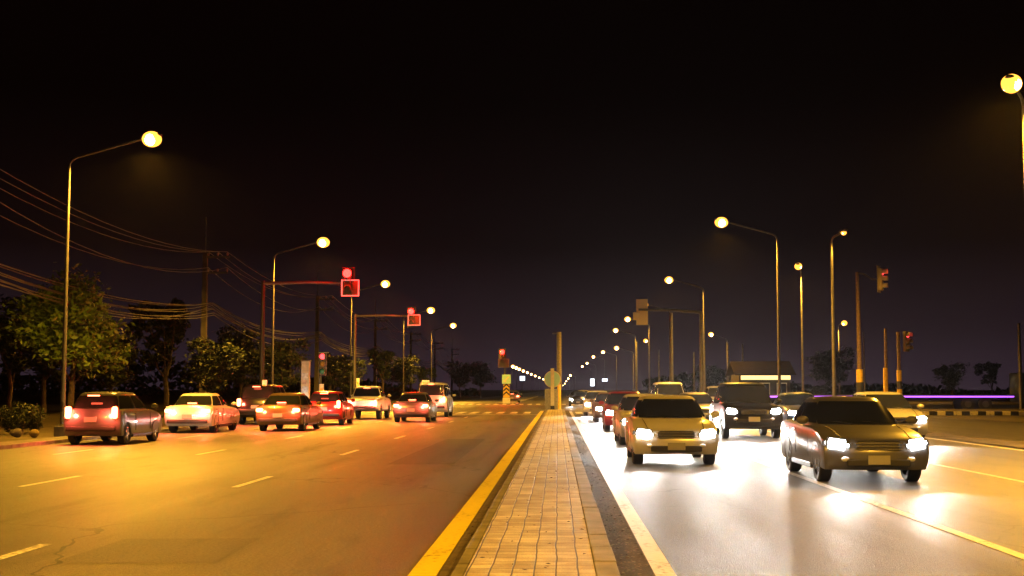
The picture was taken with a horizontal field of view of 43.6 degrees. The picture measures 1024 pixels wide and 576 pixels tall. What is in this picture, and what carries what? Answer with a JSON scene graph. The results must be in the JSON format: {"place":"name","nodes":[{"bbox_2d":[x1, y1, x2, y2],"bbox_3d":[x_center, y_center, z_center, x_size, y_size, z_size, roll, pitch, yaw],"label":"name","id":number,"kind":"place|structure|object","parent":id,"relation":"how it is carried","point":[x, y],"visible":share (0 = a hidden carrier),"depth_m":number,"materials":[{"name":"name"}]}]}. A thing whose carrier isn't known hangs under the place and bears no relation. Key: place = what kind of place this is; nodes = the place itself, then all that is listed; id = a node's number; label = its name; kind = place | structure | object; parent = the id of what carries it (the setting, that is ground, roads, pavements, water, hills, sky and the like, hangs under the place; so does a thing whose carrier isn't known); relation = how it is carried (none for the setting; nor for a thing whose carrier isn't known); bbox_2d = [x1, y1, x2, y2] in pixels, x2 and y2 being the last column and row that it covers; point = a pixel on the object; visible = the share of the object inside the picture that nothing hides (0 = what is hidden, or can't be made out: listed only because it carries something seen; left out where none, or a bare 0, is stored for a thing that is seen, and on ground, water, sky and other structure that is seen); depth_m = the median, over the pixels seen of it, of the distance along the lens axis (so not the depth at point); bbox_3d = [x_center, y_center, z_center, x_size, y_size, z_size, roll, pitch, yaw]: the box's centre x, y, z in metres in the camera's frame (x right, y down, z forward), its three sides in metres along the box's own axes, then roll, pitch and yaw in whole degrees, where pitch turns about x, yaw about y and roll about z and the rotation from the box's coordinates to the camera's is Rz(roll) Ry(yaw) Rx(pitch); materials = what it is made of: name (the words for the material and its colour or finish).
{"place":"outdoors","nodes":[
{"label":"outdoors","id":0,"kind":"place"},
{"bbox_2d":[0,418,253,444],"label":"footpath","id":1,"kind":"structure","parent":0,"point":[31,440],"depth_m":39.11,"materials":[{"name":"concrete"}]},
{"bbox_2d":[0,411,543,575],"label":"road","id":2,"kind":"structure","parent":0,"point":[317,504],"depth_m":19.22,"materials":[{"name":"grey asphalt"}]},
{"bbox_2d":[64,392,162,443],"bbox_3d":[-11.840,3.850,38.222,2.080,1.512,3.962,0,-5,3],"label":"car","id":3,"kind":"object","parent":2,"relation":"on","point":[123,417],"visible":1,"depth_m":36.64,"materials":[{"name":"grey paint"}]},
{"bbox_2d":[164,393,239,431],"bbox_3d":[-11.674,4.695,48.481,2.140,1.452,4.577,0,-5,2],"label":"car","id":4,"kind":"object","parent":2,"relation":"on","point":[214,412],"visible":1,"depth_m":46.90,"materials":[{"name":"white paint"}]},
{"bbox_2d":[236,384,285,423],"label":"car","id":5,"kind":"object","parent":2,"relation":"on","point":[251,399],"visible":0.4,"depth_m":57.45,"materials":[{"name":"black paint"}]},
{"bbox_2d":[256,393,322,430],"bbox_3d":[-8.704,4.845,50.371,2.140,1.452,4.577,0,-5,3],"label":"car","id":6,"kind":"object","parent":2,"relation":"on","point":[281,410],"visible":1,"depth_m":48.68,"materials":[{"name":"brown metal"}]},
{"bbox_2d":[255,267,359,422],"bbox_3d":[-9.608,2.672,60.156,4.916,7.333,0.712,0,-5,5],"label":"traffic signal","id":7,"kind":"object","parent":2,"relation":"on","point":[350,284],"visible":0.81,"depth_m":60.37,"materials":[{"name":"grey metal"}]},
{"bbox_2d":[318,352,326,383],"bbox_3d":[-9.270,4.809,62.053,0.522,3.372,0.660,0,-5,2],"label":"traffic signal","id":8,"kind":"object","parent":2,"relation":"on","point":[322,363],"visible":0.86,"depth_m":62.04,"materials":[{"name":"metal"}]},
{"bbox_2d":[310,391,354,424],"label":"car","id":9,"kind":"object","parent":2,"relation":"on","point":[337,405],"visible":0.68,"depth_m":56.92,"materials":[{"name":"red paint"}]},
{"bbox_2d":[347,386,390,418],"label":"pickup truck","id":10,"kind":"object","parent":2,"relation":"on","point":[370,398],"visible":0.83,"depth_m":69.01,"materials":[{"name":"white paint"}]},
{"bbox_2d":[352,307,420,412],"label":"traffic signal","id":11,"kind":"object","parent":2,"relation":"on","point":[413,319],"visible":0.81,"depth_m":86.22,"materials":[{"name":"metal"}]},
{"bbox_2d":[393,392,438,421],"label":"car","id":12,"kind":"object","parent":2,"relation":"on","point":[413,404],"visible":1,"depth_m":61.17,"materials":[{"name":"grey paint"}]},
{"bbox_2d":[389,439,484,463],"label":"asphalt repair","id":13,"kind":"structure","parent":2,"relation":"on","point":[449,451],"depth_m":31.49,"materials":[{"name":"grey asphalt"}]},
{"bbox_2d":[418,382,455,416],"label":"van","id":14,"kind":"object","parent":2,"relation":"on","point":[440,391],"visible":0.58,"depth_m":73.20,"materials":[{"name":"silver metal"}]},
{"bbox_2d":[408,411,542,575],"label":"yellow line","id":15,"kind":"object","parent":2,"relation":"on","point":[431,562],"visible":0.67,"depth_m":15.11,"materials":[{"name":"paint"}]},
{"bbox_2d":[437,410,545,575],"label":"gutter","id":16,"kind":"object","parent":2,"relation":"on","point":[475,523],"visible":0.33,"depth_m":15.24,"materials":[{"name":"grey concrete"}]},
{"bbox_2d":[0,404,1023,575],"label":"road markings","id":17,"kind":"object","parent":2,"relation":"on","point":[656,559],"visible":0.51,"depth_m":16.75,"materials":[{"name":"white paint"}]},
{"bbox_2d":[0,390,1023,448],"bbox_3d":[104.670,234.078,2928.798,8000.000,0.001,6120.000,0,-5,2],"label":"ground","id":18,"kind":"structure","parent":0,"point":[51,421],"depth_m":159.26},
{"bbox_2d":[0,314,30,406],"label":"tree","id":19,"kind":"object","parent":18,"relation":"on","point":[11,358],"visible":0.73,"depth_m":66.66,"materials":[{"name":"green plant"}]},
{"bbox_2d":[0,401,49,432],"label":"bush","id":20,"kind":"object","parent":18,"relation":"on","point":[12,419],"visible":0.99,"depth_m":45.48,"materials":[{"name":"green plant"}]},
{"bbox_2d":[19,405,47,430],"bbox_3d":[-17.701,4.842,47.367,1.219,1.059,1.461,0,-5,-1],"label":"bush","id":21,"kind":"object","parent":18,"relation":"on","point":[37,425],"visible":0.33,"depth_m":47.36,"materials":[{"name":"green plant"}]},
{"bbox_2d":[0,293,106,412],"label":"tree","id":22,"kind":"object","parent":18,"relation":"on","point":[43,370],"visible":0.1,"depth_m":82.63,"materials":[{"name":"green plant"}]},
{"bbox_2d":[0,262,135,407],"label":"tree","id":23,"kind":"object","parent":18,"relation":"on","point":[89,334],"visible":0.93,"depth_m":57.61,"materials":[{"name":"green plant"}]},
{"bbox_2d":[66,329,143,391],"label":"tree","id":24,"kind":"object","parent":18,"relation":"on","point":[120,378],"visible":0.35,"depth_m":84.27,"materials":[{"name":"green plant"}]},
{"bbox_2d":[54,131,161,436],"bbox_3d":[-13.728,-0.183,43.668,3.423,10.435,0.632,0,-5,2],"label":"street lamp","id":25,"kind":"object","parent":18,"relation":"on","point":[151,139],"visible":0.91,"depth_m":43.70,"materials":[{"name":"metal"}]},
{"bbox_2d":[0,420,253,449],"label":"kerb","id":26,"kind":"structure","parent":18,"relation":"on","point":[29,444],"depth_m":37.17,"materials":[{"name":"concrete"}]},
{"bbox_2d":[123,297,191,411],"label":"tree","id":27,"kind":"object","parent":18,"relation":"on","point":[169,333],"visible":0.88,"depth_m":92.15,"materials":[{"name":"green plant"}]},
{"bbox_2d":[176,336,246,393],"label":"tree","id":28,"kind":"object","parent":18,"relation":"on","point":[211,364],"visible":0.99,"depth_m":75.89,"materials":[{"name":"green plant"}]},
{"bbox_2d":[199,217,229,392],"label":"power pole","id":29,"kind":"object","parent":18,"relation":"on","point":[206,256],"visible":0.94,"depth_m":80.89,"materials":[{"name":"concrete"}]},
{"bbox_2d":[0,215,443,357],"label":"power cable","id":30,"kind":"object","parent":29,"relation":"attached to","point":[164,268],"visible":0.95,"depth_m":70.21,"materials":[{"name":"grey plastic"}]},
{"bbox_2d":[0,188,452,349],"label":"power cable","id":31,"kind":"object","parent":29,"relation":"attached to","point":[179,251],"visible":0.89,"depth_m":70.59,"materials":[{"name":"grey plastic"}]},
{"bbox_2d":[0,281,453,369],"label":"power cable","id":32,"kind":"object","parent":29,"relation":"attached to","point":[169,316],"visible":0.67,"depth_m":70.89,"materials":[{"name":"grey plastic"}]},
{"bbox_2d":[0,279,453,368],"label":"power cable","id":33,"kind":"object","parent":29,"relation":"attached to","point":[179,315],"visible":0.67,"depth_m":73.97,"materials":[{"name":"grey plastic"}]},
{"bbox_2d":[0,202,454,357],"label":"power cable","id":34,"kind":"object","parent":29,"relation":"attached to","point":[165,270],"visible":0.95,"depth_m":63.33,"materials":[{"name":"grey plastic"}]},
{"bbox_2d":[0,178,455,350],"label":"power cable","id":35,"kind":"object","parent":29,"relation":"attached to","point":[172,247],"visible":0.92,"depth_m":67.57,"materials":[{"name":"grey plastic"}]},
{"bbox_2d":[0,358,478,395],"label":"distant wood","id":36,"kind":"object","parent":18,"relation":"on","point":[21,381],"visible":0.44,"depth_m":309.44,"materials":[{"name":"green plant"}]},
{"bbox_2d":[212,324,274,398],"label":"tree","id":37,"kind":"object","parent":18,"relation":"on","point":[247,345],"visible":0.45,"depth_m":97.98,"materials":[{"name":"green plant"}]},
{"bbox_2d":[240,335,312,388],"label":"tree","id":38,"kind":"object","parent":18,"relation":"on","point":[286,356],"visible":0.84,"depth_m":87.85,"materials":[{"name":"green plant"}]},
{"bbox_2d":[271,237,329,383],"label":"street lamp","id":39,"kind":"object","parent":18,"relation":"on","point":[323,242],"visible":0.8,"depth_m":74.63,"materials":[{"name":"metal"}]},
{"bbox_2d":[301,360,310,398],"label":"notice pillar","id":40,"kind":"structure","parent":18,"relation":"on","point":[305,377],"depth_m":64.08,"materials":[{"name":"concrete"}]},
{"bbox_2d":[314,272,333,391],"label":"power pole","id":41,"kind":"object","parent":18,"relation":"on","point":[316,374],"visible":0.96,"depth_m":118.59,"materials":[{"name":"concrete"}]},
{"bbox_2d":[323,352,352,390],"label":"tree","id":42,"kind":"object","parent":18,"relation":"on","point":[333,361],"visible":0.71,"depth_m":96.41,"materials":[{"name":"green plant"}]},
{"bbox_2d":[331,358,372,399],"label":"tree","id":43,"kind":"object","parent":18,"relation":"on","point":[346,377],"visible":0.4,"depth_m":107.85,"materials":[{"name":"green plant"}]},
{"bbox_2d":[365,349,395,390],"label":"tree","id":44,"kind":"object","parent":18,"relation":"on","point":[382,366],"visible":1,"depth_m":150.04,"materials":[{"name":"green plant"}]},
{"bbox_2d":[373,300,387,385],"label":"power pole","id":45,"kind":"object","parent":18,"relation":"on","point":[375,344],"visible":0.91,"depth_m":156.62,"materials":[{"name":"concrete"}]},
{"bbox_2d":[380,355,420,391],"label":"tree","id":46,"kind":"object","parent":18,"relation":"on","point":[410,368],"visible":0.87,"depth_m":169.43,"materials":[{"name":"green plant"}]},
{"bbox_2d":[417,366,436,385],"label":"tree","id":47,"kind":"object","parent":18,"relation":"on","point":[422,373],"visible":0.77,"depth_m":185.14,"materials":[{"name":"green plant"}]},
{"bbox_2d":[434,342,442,381],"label":"power pole","id":48,"kind":"object","parent":18,"relation":"on","point":[435,343],"visible":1,"depth_m":232.32,"materials":[{"name":"wood"}]},
{"bbox_2d":[0,272,443,369],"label":"power cable","id":49,"kind":"object","parent":48,"relation":"attached to","point":[169,309],"visible":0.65,"depth_m":73.29,"materials":[{"name":"grey plastic"}]},
{"bbox_2d":[0,274,443,367],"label":"power cable","id":50,"kind":"object","parent":48,"relation":"attached to","point":[205,309],"visible":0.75,"depth_m":70.85,"materials":[{"name":"grey plastic"}]},
{"bbox_2d":[0,266,444,365],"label":"power cable","id":51,"kind":"object","parent":48,"relation":"attached to","point":[172,305],"visible":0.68,"depth_m":70.42,"materials":[{"name":"grey plastic"}]},
{"bbox_2d":[442,359,478,398],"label":"tree","id":52,"kind":"object","parent":18,"relation":"on","point":[460,375],"visible":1,"depth_m":214.45,"materials":[{"name":"green plant"}]},
{"bbox_2d":[470,361,497,397],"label":"tree","id":53,"kind":"object","parent":18,"relation":"on","point":[482,375],"visible":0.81,"depth_m":239.22,"materials":[{"name":"green plant"}]},
{"bbox_2d":[451,409,547,575],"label":"kerb","id":54,"kind":"structure","parent":18,"relation":"on","point":[461,567],"depth_m":14.31,"materials":[{"name":"concrete"}]},
{"bbox_2d":[562,409,619,575],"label":"kerb","id":55,"kind":"structure","parent":18,"relation":"on","point":[604,560],"depth_m":14.08,"materials":[{"name":"concrete"}]},
{"bbox_2d":[692,364,723,386],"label":"tree","id":56,"kind":"object","parent":18,"relation":"on","point":[712,372],"visible":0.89,"depth_m":296.85,"materials":[{"name":"green plant"}]},
{"bbox_2d":[642,369,1009,394],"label":"distant wood","id":57,"kind":"object","parent":18,"relation":"on","point":[919,389],"visible":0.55,"depth_m":341.01,"materials":[{"name":"green plant"}]},
{"bbox_2d":[805,345,856,385],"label":"tree","id":58,"kind":"object","parent":18,"relation":"on","point":[823,366],"visible":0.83,"depth_m":147.83,"materials":[{"name":"green plant"}]},
{"bbox_2d":[932,361,969,400],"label":"tree","id":59,"kind":"object","parent":18,"relation":"on","point":[951,379],"visible":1,"depth_m":177.01,"materials":[{"name":"green plant"}]},
{"bbox_2d":[921,411,1023,414],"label":"curb","id":60,"kind":"object","parent":18,"relation":"on","point":[973,412],"visible":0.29,"depth_m":79.55,"materials":[{"name":"black concrete"}]},
{"bbox_2d":[973,361,1001,400],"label":"tree","id":61,"kind":"object","parent":18,"relation":"on","point":[992,370],"visible":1,"depth_m":187.18,"materials":[{"name":"green plant"}]},
{"bbox_2d":[0,405,1023,410],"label":"road crossing","id":62,"kind":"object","parent":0,"point":[480,407],"depth_m":112.77,"materials":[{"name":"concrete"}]},
{"bbox_2d":[349,280,389,397],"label":"street lamp","id":63,"kind":"object","parent":62,"relation":"on","point":[385,283],"visible":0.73,"depth_m":103.52,"materials":[{"name":"metal"}]},
{"bbox_2d":[552,332,561,408],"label":"concrete pole","id":64,"kind":"object","parent":62,"relation":"on","point":[559,363],"visible":0.73,"depth_m":103.63,"materials":[{"name":"yellow concrete"}]},
{"bbox_2d":[567,391,585,406],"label":"car","id":65,"kind":"object","parent":62,"relation":"on","point":[575,397],"visible":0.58,"depth_m":118.03,"materials":[{"name":"black paint"}]},
{"bbox_2d":[664,277,705,392],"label":"street lamp","id":66,"kind":"object","parent":62,"relation":"on","point":[669,279],"visible":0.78,"depth_m":98.60,"materials":[{"name":"metal"}]},
{"bbox_2d":[725,361,795,394],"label":"roadside shop","id":67,"kind":"structure","parent":62,"relation":"on","point":[765,373],"depth_m":126.96,"materials":[{"name":"brown ceramic"}]},
{"bbox_2d":[770,373,1023,408],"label":"flatbed truck","id":68,"kind":"object","parent":62,"relation":"on","point":[972,402],"visible":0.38,"depth_m":96.80,"materials":[{"name":"metal"}]},
{"bbox_2d":[0,0,1023,389],"label":"sky","id":69,"kind":"structure","parent":0,"point":[522,173],"materials":[{"name":"black"}]},
{"bbox_2d":[453,390,578,404],"bbox_3d":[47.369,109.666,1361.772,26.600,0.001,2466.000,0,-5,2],"label":"road beyond","id":70,"kind":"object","parent":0,"point":[540,400],"visible":0.2,"depth_m":184.96,"materials":[{"name":"asphalt"}]},
{"bbox_2d":[464,409,595,575],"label":"pavement median","id":71,"kind":"object","parent":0,"point":[532,551],"visible":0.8,"depth_m":14.01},
{"bbox_2d":[444,433,648,574],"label":"fallen leaves","id":72,"kind":"object","parent":71,"relation":"on","point":[567,521],"visible":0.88,"depth_m":14.25,"materials":[{"name":"brown plant"}]},
{"bbox_2d":[544,368,560,408],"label":"keep left sign","id":73,"kind":"object","parent":71,"relation":"on","point":[552,378],"visible":1,"depth_m":93.76,"materials":[{"name":"yellow metal"}]},
{"bbox_2d":[569,411,1023,575],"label":"road","id":74,"kind":"structure","parent":0,"point":[726,513],"depth_m":16.54,"materials":[{"name":"grey asphalt"}]},
{"bbox_2d":[52,501,1023,562],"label":"pale asphalt repair","id":75,"kind":"structure","parent":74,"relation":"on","point":[204,550],"depth_m":12.58,"materials":[{"name":"grey asphalt"}]},
{"bbox_2d":[581,391,606,415],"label":"car","id":76,"kind":"object","parent":74,"relation":"on","point":[587,404],"visible":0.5,"depth_m":76.69,"materials":[{"name":"white paint"}]},
{"bbox_2d":[589,392,608,421],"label":"car","id":77,"kind":"object","parent":74,"relation":"on","point":[597,409],"visible":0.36,"depth_m":62.11,"materials":[{"name":"grey metal"}]},
{"bbox_2d":[565,410,653,575],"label":"gutter","id":78,"kind":"object","parent":74,"relation":"on","point":[628,566],"visible":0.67,"depth_m":15.12,"materials":[{"name":"grey concrete"}]},
{"bbox_2d":[599,391,639,430],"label":"car","id":79,"kind":"object","parent":74,"relation":"on","point":[613,398],"visible":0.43,"depth_m":48.94,"materials":[{"name":"red paint"}]},
{"bbox_2d":[611,394,661,444],"bbox_3d":[3.960,3.858,37.943,2.140,1.452,4.577,0,-5,1],"label":"car","id":80,"kind":"object","parent":74,"relation":"on","point":[627,402],"visible":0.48,"depth_m":37.49,"materials":[{"name":"silver metal"}]},
{"bbox_2d":[651,382,684,394],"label":"van","id":81,"kind":"object","parent":74,"relation":"on","point":[669,388],"visible":0.18,"depth_m":70.61,"materials":[{"name":"white paint"}]},
{"bbox_2d":[633,299,703,392],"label":"traffic signal","id":82,"kind":"object","parent":74,"relation":"on","point":[640,315],"visible":0.93,"depth_m":81.76,"materials":[{"name":"metal"}]},
{"bbox_2d":[621,395,719,463],"bbox_3d":[3.472,3.108,28.484,2.140,1.452,4.577,0,-5,3],"label":"car","id":83,"kind":"object","parent":74,"relation":"on","point":[668,424],"visible":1,"depth_m":26.81,"materials":[{"name":"white paint"}]},
{"bbox_2d":[669,313,673,381],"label":"steel post","id":84,"kind":"object","parent":74,"relation":"on","point":[671,375],"visible":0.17,"depth_m":91.49,"materials":[{"name":"metal"}]},
{"bbox_2d":[679,392,712,419],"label":"car","id":85,"kind":"object","parent":74,"relation":"on","point":[704,400],"visible":0.16,"depth_m":56.17,"materials":[{"name":"grey paint"}]},
{"bbox_2d":[710,382,782,437],"bbox_3d":[7.789,4.071,42.901,2.260,1.812,4.762,0,-5,3],"label":"car","id":86,"kind":"object","parent":74,"relation":"on","point":[742,405],"visible":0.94,"depth_m":41.27,"materials":[{"name":"black paint"}]},
{"bbox_2d":[773,392,813,420],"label":"car","id":87,"kind":"object","parent":74,"relation":"on","point":[790,405],"visible":0.21,"depth_m":51.01,"materials":[{"name":"blue paint"}]},
{"bbox_2d":[781,396,928,480],"bbox_3d":[6.142,2.704,23.402,2.140,1.452,4.577,0,-5,2],"label":"car","id":88,"kind":"object","parent":74,"relation":"on","point":[823,437],"visible":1,"depth_m":21.96,"materials":[{"name":"grey paint"}]},
{"bbox_2d":[853,391,927,437],"bbox_3d":[11.416,3.942,39.369,2.080,1.512,3.962,0,-5,2],"label":"car","id":89,"kind":"object","parent":74,"relation":"on","point":[897,405],"visible":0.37,"depth_m":38.49,"materials":[{"name":"silver metal"}]},
{"bbox_2d":[915,409,1023,410],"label":"pavement island","id":90,"kind":"structure","parent":0,"point":[970,409],"depth_m":90.34,"materials":[{"name":"grey concrete"}]},
{"bbox_2d":[883,329,888,391],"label":"steel post","id":91,"kind":"object","parent":90,"relation":"on","point":[885,380],"visible":0.66,"depth_m":82.97,"materials":[{"name":"yellow metal"}]},
{"bbox_2d":[896,331,912,393],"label":"traffic signal","id":92,"kind":"object","parent":90,"relation":"on","point":[907,341],"visible":0.94,"depth_m":81.38,"materials":[{"name":"black metal"}]},
{"bbox_2d":[1017,323,1022,408],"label":"steel post","id":93,"kind":"object","parent":90,"relation":"on","point":[1020,368],"visible":0.92,"depth_m":93.48,"materials":[{"name":"grey metal"}]},
{"bbox_2d":[925,432,1023,447],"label":"verge strip","id":94,"kind":"object","parent":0,"point":[983,440],"depth_m":39.63,"materials":[{"name":"grey concrete"}]},
{"bbox_2d":[714,217,780,394],"bbox_3d":[11.977,1.538,64.696,3.378,10.333,0.632,0,-5,2],"label":"street lamp","id":95,"kind":"object","parent":94,"relation":"on","point":[721,222],"visible":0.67,"depth_m":64.74,"materials":[{"name":"metal"}]},
{"bbox_2d":[1001,74,1023,173],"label":"street lamp","id":96,"kind":"object","parent":94,"relation":"on","point":[1011,83],"visible":1,"depth_m":35.49,"materials":[{"name":"metal"}]},
{"bbox_2d":[927,417,1023,441],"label":"service road","id":97,"kind":"structure","parent":0,"point":[1006,431],"depth_m":51.96,"materials":[{"name":"grey asphalt"}]},
{"bbox_2d":[795,263,803,392],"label":"street lamp","id":98,"kind":"object","parent":97,"relation":"on","point":[798,266],"visible":0.84,"depth_m":88.44,"materials":[{"name":"metal"}]},
{"bbox_2d":[830,228,847,395],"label":"street lamp","id":99,"kind":"object","parent":97,"relation":"on","point":[842,232],"visible":0.81,"depth_m":69.57,"materials":[{"name":"metal"}]},
{"bbox_2d":[855,266,887,391],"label":"traffic signal","id":100,"kind":"object","parent":97,"relation":"on","point":[881,279],"visible":0.82,"depth_m":75.30,"materials":[{"name":"metal"}]},
{"bbox_3d":[-20.107,-1.233,42.975,1.769,12.600,0.400,0,-5,2],"label":"power pole","id":101,"kind":"object","parent":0,"visible":0},
{"bbox_2d":[0,264,445,365],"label":"power cable","id":102,"kind":"object","parent":101,"relation":"attached to","point":[167,304],"visible":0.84,"depth_m":69.33,"materials":[{"name":"grey plastic"}]},
{"bbox_2d":[0,284,445,370],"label":"power cable","id":103,"kind":"object","parent":101,"relation":"attached to","point":[160,318],"visible":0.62,"depth_m":71.51,"materials":[{"name":"grey plastic"}]},
{"bbox_2d":[0,275,452,369],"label":"power cable","id":104,"kind":"object","parent":101,"relation":"attached to","point":[163,311],"visible":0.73,"depth_m":68.41,"materials":[{"name":"grey plastic"}]},
{"bbox_2d":[0,169,456,349],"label":"power cable","id":105,"kind":"object","parent":101,"relation":"attached to","point":[180,246],"visible":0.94,"depth_m":67.85,"materials":[{"name":"grey plastic"}]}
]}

